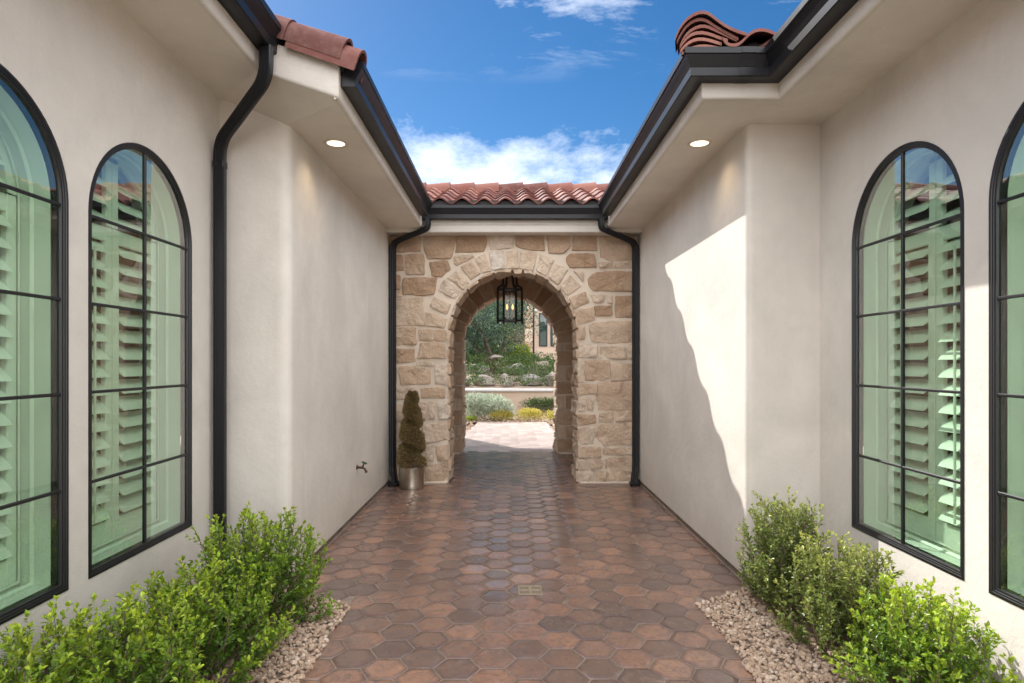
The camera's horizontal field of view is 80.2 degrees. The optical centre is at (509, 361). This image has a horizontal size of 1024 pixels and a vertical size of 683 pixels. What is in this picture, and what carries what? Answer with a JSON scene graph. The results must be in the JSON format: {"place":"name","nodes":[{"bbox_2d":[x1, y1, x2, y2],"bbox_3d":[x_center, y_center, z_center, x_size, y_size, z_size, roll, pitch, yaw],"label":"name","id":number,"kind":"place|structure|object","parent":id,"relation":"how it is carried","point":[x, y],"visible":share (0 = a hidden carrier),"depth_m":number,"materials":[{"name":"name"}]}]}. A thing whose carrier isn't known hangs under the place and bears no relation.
{"place":"outdoors","nodes":[
{"label":"outdoors","id":0,"kind":"place"},
{"bbox_2d":[151,0,801,341],"label":"sky","id":1,"kind":"structure","parent":0,"point":[477,91],"materials":[{"name":"blue"}]},
{"bbox_2d":[463,422,554,451],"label":"path","id":2,"kind":"structure","parent":0,"point":[497,436],"depth_m":11.96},
{"bbox_2d":[464,362,555,421],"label":"garden terrace","id":3,"kind":"structure","parent":0,"point":[514,386],"depth_m":18.02,"materials":[{"name":"grey stone"}]},
{"bbox_2d":[467,364,489,374],"bbox_3d":[-0.969,0.254,19.341,0.709,0.360,0.714,0,0,-16],"label":"boulder","id":4,"kind":"object","parent":3,"relation":"on","point":[488,368],"visible":0.35,"depth_m":19.06,"materials":[{"name":"grey stone"}]},
{"bbox_2d":[464,343,496,363],"bbox_3d":[-1.499,-0.193,22.182,2.248,1.046,1.261,0,0,0],"label":"dark shrub","id":5,"kind":"object","parent":3,"relation":"on","point":[473,352],"visible":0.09,"depth_m":21.89,"materials":[{"name":"green plant"}]},
{"bbox_2d":[473,374,495,385],"bbox_3d":[-0.761,0.583,18.192,0.720,0.400,0.518,0,0,0],"label":"boulder","id":6,"kind":"object","parent":3,"relation":"on","point":[487,381],"visible":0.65,"depth_m":18.01,"materials":[{"name":"beige stone"}]},
{"bbox_2d":[466,340,512,366],"bbox_3d":[-0.399,-0.315,22.315,2.436,1.161,1.438,0,0,0],"label":"lime shrub","id":7,"kind":"object","parent":3,"relation":"on","point":[496,346],"visible":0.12,"depth_m":22.01,"materials":[{"name":"green plant"}]},
{"bbox_2d":[486,354,502,360],"bbox_3d":[-0.489,-0.116,19.860,0.613,0.234,0.380,0,0,41],"label":"boulder","id":8,"kind":"object","parent":3,"relation":"on","point":[494,356],"visible":0.7,"depth_m":19.75,"materials":[{"name":"beige stone"}]},
{"bbox_2d":[466,302,523,346],"bbox_3d":[-1.460,-1.621,24.484,4.560,3.952,3.728,0,0,0],"label":"feathery tree","id":9,"kind":"object","parent":3,"relation":"on","point":[498,324],"visible":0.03,"depth_m":24.39,"materials":[{"name":"green plant"}]},
{"bbox_2d":[464,298,546,374],"bbox_3d":[-1.099,-1.622,20.740,5.038,4.148,4.116,0,0,0],"label":"olive tree","id":10,"kind":"object","parent":3,"relation":"on","point":[484,336],"visible":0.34,"depth_m":20.35,"materials":[{"name":"green plant"}]},
{"bbox_2d":[501,373,515,386],"bbox_3d":[-0.010,0.608,18.093,0.380,0.520,0.578,0,0,37],"label":"boulder","id":11,"kind":"object","parent":3,"relation":"on","point":[506,381],"visible":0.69,"depth_m":17.95,"materials":[{"name":"beige stone"}]},
{"bbox_2d":[464,351,555,386],"bbox_3d":[-0.048,0.181,18.835,5.068,1.108,2.686,0,0,0],"label":"ground cover","id":12,"kind":"object","parent":3,"relation":"on","point":[535,356],"visible":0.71,"depth_m":18.81,"materials":[{"name":"green plant"}]},
{"bbox_2d":[504,363,526,375],"bbox_3d":[0.213,0.253,19.312,0.790,0.400,0.560,0,0,0],"label":"boulder","id":13,"kind":"object","parent":3,"relation":"on","point":[515,367],"visible":0.33,"depth_m":19.08,"materials":[{"name":"grey stone"}]},
{"bbox_2d":[508,343,534,364],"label":"lime shrub","id":14,"kind":"object","parent":3,"relation":"on","point":[527,348],"visible":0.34,"depth_m":21.48,"materials":[{"name":"green plant"}]},
{"bbox_2d":[505,301,555,363],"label":"house","id":15,"kind":"structure","parent":3,"relation":"on","point":[538,344],"depth_m":23.98,"materials":[{"name":"beige paint"}]},
{"bbox_2d":[539,313,546,345],"bbox_3d":[1.335,-1.260,23.990,0.330,1.320,0.060,0,0,0],"label":"window","id":16,"kind":"structure","parent":15,"relation":"in","point":[543,331],"depth_m":23.99,"materials":[{"name":"glass"}]},
{"bbox_2d":[550,326,555,345],"bbox_3d":[1.785,-1.260,23.990,0.330,1.320,0.060,0,0,0],"label":"window","id":17,"kind":"structure","parent":15,"relation":"in","point":[551,330],"depth_m":23.97,"materials":[{"name":"grey metal"}]},
{"bbox_2d":[521,374,542,385],"bbox_3d":[0.655,0.555,18.285,0.685,0.374,0.587,0,0,0],"label":"boulder","id":18,"kind":"object","parent":3,"relation":"on","point":[526,379],"visible":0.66,"depth_m":18.02,"materials":[{"name":"beige stone"}]},
{"bbox_2d":[528,361,551,377],"bbox_3d":[1.028,0.259,19.335,0.873,0.557,0.517,0,0,0],"label":"boulder","id":19,"kind":"object","parent":3,"relation":"on","point":[542,362],"visible":0.29,"depth_m":19.14,"materials":[{"name":"grey stone"}]},
{"bbox_2d":[543,372,554,386],"bbox_3d":[1.315,0.554,18.211,0.570,0.514,0.718,0,0,-30],"label":"boulder","id":20,"kind":"object","parent":3,"relation":"on","point":[551,374],"visible":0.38,"depth_m":17.97,"materials":[{"name":"beige stone"}]},
{"bbox_2d":[177,422,882,578],"bbox_3d":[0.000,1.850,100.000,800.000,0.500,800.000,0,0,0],"label":"ground","id":21,"kind":"structure","parent":0,"point":[466,432],"depth_m":8.61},
{"bbox_2d":[0,0,431,682],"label":"stucco house","id":22,"kind":"structure","parent":21,"relation":"on","point":[198,216],"depth_m":3.63,"materials":[{"name":"paint"}]},
{"bbox_2d":[0,64,68,624],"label":"window","id":23,"kind":"structure","parent":22,"relation":"in","point":[25,201],"depth_m":2.64,"materials":[{"name":"glass"}]},
{"bbox_2d":[45,143,191,578],"bbox_3d":[-2.088,-0.071,3.253,0.305,2.146,0.909,0,0,0],"label":"window","id":24,"kind":"structure","parent":22,"relation":"in","point":[149,468],"depth_m":3.41,"materials":[{"name":"green metal"}]},
{"bbox_2d":[324,139,347,147],"bbox_3d":[-1.262,-1.587,4.420,0.174,0.006,0.174,0,0,0],"label":"recessed light","id":25,"kind":"object","parent":22,"relation":"attached to","point":[338,143],"visible":1,"depth_m":4.42,"materials":[{"name":"grey paint"}]},
{"bbox_2d":[356,461,367,472],"bbox_3d":[-1.422,1.021,5.870,0.107,0.114,0.058,0,0,0],"label":"garden tap","id":26,"kind":"object","parent":22,"relation":"attached to","point":[361,467],"visible":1,"depth_m":5.86,"materials":[{"name":"gold metal"}]},
{"bbox_2d":[464,388,555,414],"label":"retaining wall","id":27,"kind":"structure","parent":21,"relation":"on","point":[515,395],"depth_m":17.00,"materials":[{"name":"paint"}]},
{"bbox_2d":[466,415,554,432],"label":"gravel","id":28,"kind":"structure","parent":21,"relation":"on","point":[517,420],"depth_m":15.27,"materials":[{"name":"beige gravel"}]},
{"bbox_2d":[466,415,476,420],"bbox_3d":[-1.051,1.422,15.287,0.539,0.167,0.437,0,0,0],"label":"gold mound","id":29,"kind":"object","parent":28,"relation":"on","point":[472,417],"visible":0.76,"depth_m":15.19,"materials":[{"name":"green plant"}]},
{"bbox_2d":[465,391,516,418],"bbox_3d":[-0.527,1.137,15.705,1.499,0.775,1.312,0,0,0],"label":"silver bush","id":30,"kind":"object","parent":28,"relation":"on","point":[481,403],"visible":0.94,"depth_m":15.43,"materials":[{"name":"green plant"}]},
{"bbox_2d":[489,409,513,420],"bbox_3d":[-0.196,1.330,15.376,0.666,0.316,0.578,0,0,0],"label":"gold mound","id":31,"kind":"object","parent":28,"relation":"on","point":[509,415],"visible":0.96,"depth_m":15.29,"materials":[{"name":"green plant"}]},
{"bbox_2d":[515,407,543,420],"bbox_3d":[0.522,1.313,15.405,0.798,0.344,0.698,0,0,0],"label":"gold mound","id":32,"kind":"object","parent":28,"relation":"on","point":[529,413],"visible":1,"depth_m":15.29,"materials":[{"name":"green plant"}]},
{"bbox_2d":[518,396,555,411],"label":"dark creeper","id":33,"kind":"object","parent":28,"relation":"on","point":[545,402],"visible":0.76,"depth_m":16.84,"materials":[{"name":"green plant"}]},
{"bbox_2d":[544,409,554,420],"bbox_3d":[1.180,1.351,15.388,0.674,0.294,0.562,0,0,0],"label":"gold mound","id":34,"kind":"object","parent":28,"relation":"on","point":[550,415],"visible":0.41,"depth_m":15.31,"materials":[{"name":"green plant"}]},
{"bbox_2d":[386,182,641,485],"bbox_3d":[-0.001,-0.520,8.776,4.607,4.140,3.332,0,0,0],"label":"stone archway","id":35,"kind":"object","parent":21,"relation":"on","point":[565,256],"visible":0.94,"depth_m":7.48,"materials":[{"name":"stone"}]},
{"bbox_2d":[497,275,522,323],"bbox_3d":[0.006,-1.038,8.950,0.392,0.965,0.344,0,0,0],"label":"hanging lantern","id":36,"kind":"object","parent":35,"relation":"hanging from","point":[514,290],"visible":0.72,"depth_m":8.90,"materials":[{"name":"black metal"}]},
{"bbox_2d":[598,0,1023,682],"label":"stucco house","id":37,"kind":"structure","parent":21,"relation":"on","point":[828,220],"depth_m":3.65,"materials":[{"name":"paint"}]},
{"bbox_2d":[687,139,711,147],"bbox_3d":[1.383,-1.587,4.420,0.174,0.006,0.174,0,0,0],"label":"recessed light","id":38,"kind":"object","parent":37,"relation":"attached to","point":[696,143],"visible":1,"depth_m":4.41,"materials":[{"name":"grey paint"}]},
{"bbox_2d":[852,141,1011,580],"bbox_3d":[2.227,-0.071,3.233,0.305,2.146,0.909,0,0,0],"label":"window","id":39,"kind":"structure","parent":37,"relation":"in","point":[896,470],"depth_m":3.38,"materials":[{"name":"green metal"}]},
{"bbox_2d":[989,101,1023,609],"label":"window","id":40,"kind":"structure","parent":37,"relation":"in","point":[1014,132],"depth_m":2.60,"materials":[{"name":"green metal"}]},
{"bbox_2d":[209,422,859,682],"bbox_3d":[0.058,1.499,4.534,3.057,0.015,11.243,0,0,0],"label":"paving","id":41,"kind":"structure","parent":0,"point":[493,640],"depth_m":4.08,"materials":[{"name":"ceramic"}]},
{"bbox_2d":[115,586,349,682],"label":"gravel","id":42,"kind":"structure","parent":41,"relation":"on","point":[292,662],"depth_m":3.11,"materials":[{"name":"beige gravel"}]},
{"bbox_2d":[0,622,110,682],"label":"green shrub","id":43,"kind":"object","parent":42,"relation":"on","point":[13,675],"visible":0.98,"depth_m":2.01,"materials":[{"name":"green plant"}]},
{"bbox_2d":[0,580,227,682],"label":"green shrub","id":44,"kind":"object","parent":42,"relation":"on","point":[128,670],"visible":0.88,"depth_m":2.33,"materials":[{"name":"green plant"}]},
{"bbox_2d":[93,547,295,682],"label":"green shrub","id":45,"kind":"object","parent":42,"relation":"on","point":[232,635],"visible":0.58,"depth_m":2.80,"materials":[{"name":"green plant"}]},
{"bbox_2d":[158,501,340,642],"bbox_3d":[-1.430,1.154,3.399,0.878,0.703,0.912,0,0,-41],"label":"green shrub","id":46,"kind":"object","parent":42,"relation":"on","point":[275,568],"visible":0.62,"depth_m":3.32,"materials":[{"name":"green plant"}]},
{"bbox_2d":[396,390,427,489],"bbox_3d":[-1.153,0.913,7.200,0.383,1.163,0.385,0,0,0],"label":"potted topiary","id":47,"kind":"object","parent":41,"relation":"on","point":[411,475],"visible":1,"depth_m":7.11,"materials":[{"name":"plant"}]},
{"bbox_2d":[518,585,542,594],"bbox_3d":[0.135,1.493,3.970,0.156,0.006,0.156,0,0,0],"label":"floor drain","id":48,"kind":"object","parent":41,"relation":"on","point":[529,589],"visible":1,"depth_m":3.96,"materials":[{"name":"brown metal"}]},
{"bbox_2d":[695,586,926,682],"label":"gravel","id":49,"kind":"structure","parent":41,"relation":"on","point":[739,633],"depth_m":3.18,"materials":[{"name":"beige gravel"}]},
{"bbox_2d":[734,485,837,623],"bbox_3d":[1.651,1.123,3.612,0.609,0.765,0.661,0,0,0],"label":"pale shrub","id":50,"kind":"object","parent":49,"relation":"on","point":[776,557],"visible":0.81,"depth_m":3.53,"materials":[{"name":"green plant"}]},
{"bbox_2d":[767,526,904,663],"bbox_3d":[1.717,1.187,3.109,0.654,0.637,0.738,0,0,0],"label":"pale shrub","id":51,"kind":"object","parent":49,"relation":"on","point":[824,608],"visible":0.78,"depth_m":3.06,"materials":[{"name":"green plant"}]},
{"bbox_2d":[821,570,1023,682],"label":"pale shrub","id":52,"kind":"object","parent":49,"relation":"on","point":[915,656],"visible":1,"depth_m":2.54,"materials":[{"name":"green plant"}]}
]}

